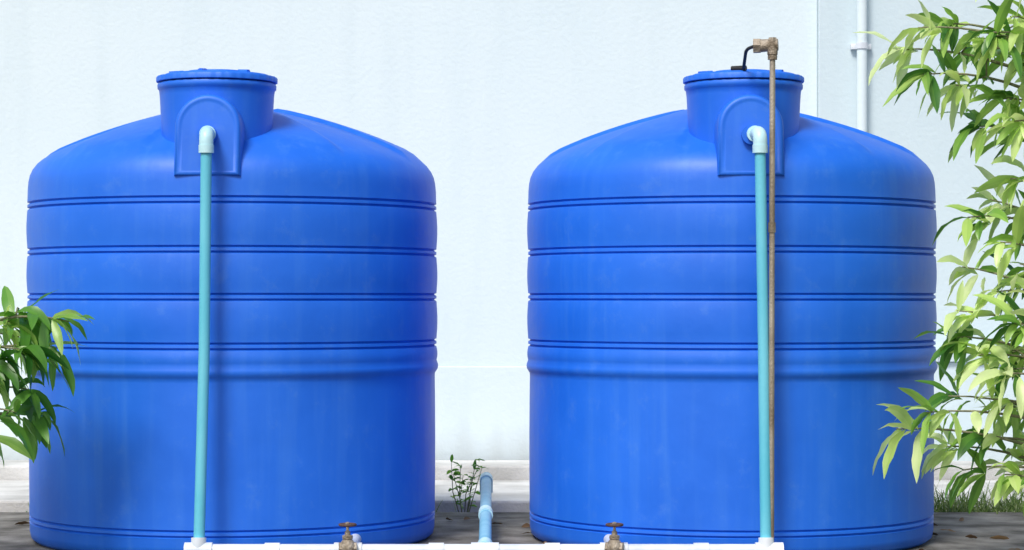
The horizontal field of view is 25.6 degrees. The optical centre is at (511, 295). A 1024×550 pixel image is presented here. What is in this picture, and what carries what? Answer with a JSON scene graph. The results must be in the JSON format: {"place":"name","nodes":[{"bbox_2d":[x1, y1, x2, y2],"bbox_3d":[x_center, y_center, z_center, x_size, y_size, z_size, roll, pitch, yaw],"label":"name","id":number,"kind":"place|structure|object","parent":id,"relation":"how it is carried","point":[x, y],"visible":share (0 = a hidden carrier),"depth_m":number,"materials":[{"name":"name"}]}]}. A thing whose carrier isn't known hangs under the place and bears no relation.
{"place":"outdoors","nodes":[
{"label":"outdoors","id":0,"kind":"place"},
{"bbox_2d":[0,460,1023,511],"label":"concrete apron","id":1,"kind":"object","parent":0,"point":[511,489],"visible":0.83,"depth_m":12.60,"materials":[{"name":"white concrete"}]},
{"label":"ground","id":2,"kind":"structure","parent":0,"visible":0},
{"bbox_2d":[0,286,94,465],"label":"mango tree","id":3,"kind":"object","parent":2,"relation":"on","point":[31,348],"visible":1,"depth_m":8.76,"materials":[{"name":"green plant"}]},
{"bbox_2d":[0,366,529,459],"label":"plinth","id":4,"kind":"structure","parent":2,"relation":"on","point":[481,412],"depth_m":13.38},
{"bbox_2d":[0,0,816,365],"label":"building wall","id":5,"kind":"structure","parent":2,"relation":"on","point":[482,110],"depth_m":13.40,"materials":[{"name":"white paint"}]},
{"bbox_2d":[447,454,487,511],"bbox_3d":[-0.234,0.980,11.250,0.192,0.382,0.171,0,0,35],"label":"weed plant","id":6,"kind":"object","parent":2,"relation":"on","point":[456,472],"visible":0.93,"depth_m":11.25,"materials":[{"name":"green plant"}]},
{"bbox_2d":[478,472,492,541],"bbox_3d":[-0.118,1.024,10.107,0.066,0.298,2.337,0,0,-1],"label":"supply pipe","id":7,"kind":"object","parent":2,"relation":"on","point":[485,514],"visible":0.97,"depth_m":9.93,"materials":[{"name":"blue plastic"}]},
{"bbox_2d":[0,512,1023,549],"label":"concrete pad","id":8,"kind":"object","parent":2,"relation":"on","point":[983,527],"visible":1,"depth_m":10.22,"materials":[{"name":"grey concrete"}]},
{"bbox_2d":[26,68,437,549],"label":"water tank","id":9,"kind":"object","parent":8,"relation":"on","point":[323,366],"visible":0.9,"depth_m":9.21,"materials":[{"name":"blue plastic"}]},
{"bbox_2d":[194,126,215,537],"bbox_3d":[-1.228,0.159,9.021,0.074,1.686,0.188,0,0,0],"label":"inlet pipe","id":10,"kind":"object","parent":9,"relation":"attached to","point":[207,134],"visible":1,"depth_m":8.98,"materials":[{"name":"teal plastic"}]},
{"bbox_2d":[184,534,783,549],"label":"manifold pipe","id":11,"kind":"object","parent":8,"relation":"on","point":[203,544],"visible":0.93,"depth_m":8.92,"materials":[{"name":"white pvc"}]},
{"bbox_2d":[338,522,356,549],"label":"gate valve","id":12,"kind":"object","parent":11,"relation":"attached to","point":[347,542],"visible":1,"depth_m":8.88,"materials":[{"name":"brown metal"}]},
{"bbox_2d":[604,522,623,549],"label":"gate valve","id":13,"kind":"object","parent":11,"relation":"attached to","point":[614,542],"visible":1,"depth_m":8.88,"materials":[{"name":"brown metal"}]},
{"bbox_2d":[731,37,778,537],"bbox_3d":[0.964,-0.011,9.104,0.110,2.038,0.349,0,0,-27],"label":"galvanised pipe","id":14,"kind":"object","parent":11,"relation":"on","point":[770,46],"visible":0.98,"depth_m":8.98,"materials":[{"name":"metal"}]},
{"bbox_2d":[14,517,1020,549],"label":"leaf litter","id":15,"kind":"object","parent":8,"relation":"on","point":[525,525],"visible":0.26,"depth_m":10.17,"materials":[{"name":"brown plant"}]},
{"bbox_2d":[527,69,936,549],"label":"water tank","id":16,"kind":"object","parent":8,"relation":"on","point":[642,354],"visible":0.95,"depth_m":9.22,"materials":[{"name":"blue plastic"}]},
{"bbox_2d":[747,126,770,537],"bbox_3d":[0.988,0.158,9.023,0.070,1.686,0.194,0,0,-8],"label":"inlet pipe","id":17,"kind":"object","parent":16,"relation":"attached to","point":[757,136],"visible":1,"depth_m":8.98,"materials":[{"name":"teal plastic"}]},
{"bbox_2d":[26,476,1023,513],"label":"grass","id":18,"kind":"structure","parent":2,"relation":"on","point":[1012,504],"depth_m":11.29,"materials":[{"name":"green plant"}]},
{"bbox_2d":[817,0,1023,350],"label":"wall","id":19,"kind":"structure","parent":2,"relation":"on","point":[929,139],"depth_m":13.34,"materials":[{"name":"white paint"}]},
{"bbox_2d":[850,0,870,131],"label":"wall drain pipe","id":20,"kind":"object","parent":19,"relation":"attached to","point":[861,46],"depth_m":13.25,"materials":[{"name":"white plastic"}]},
{"bbox_2d":[853,0,1023,516],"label":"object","id":21,"kind":"object","parent":2,"relation":"on","point":[998,42],"visible":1,"depth_m":8.78,"materials":[{"name":"green plant"}]},
{"bbox_2d":[934,353,1023,460],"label":"ledge","id":22,"kind":"object","parent":2,"relation":"on","point":[964,419],"depth_m":13.22,"materials":[{"name":"white paint"}]}
]}

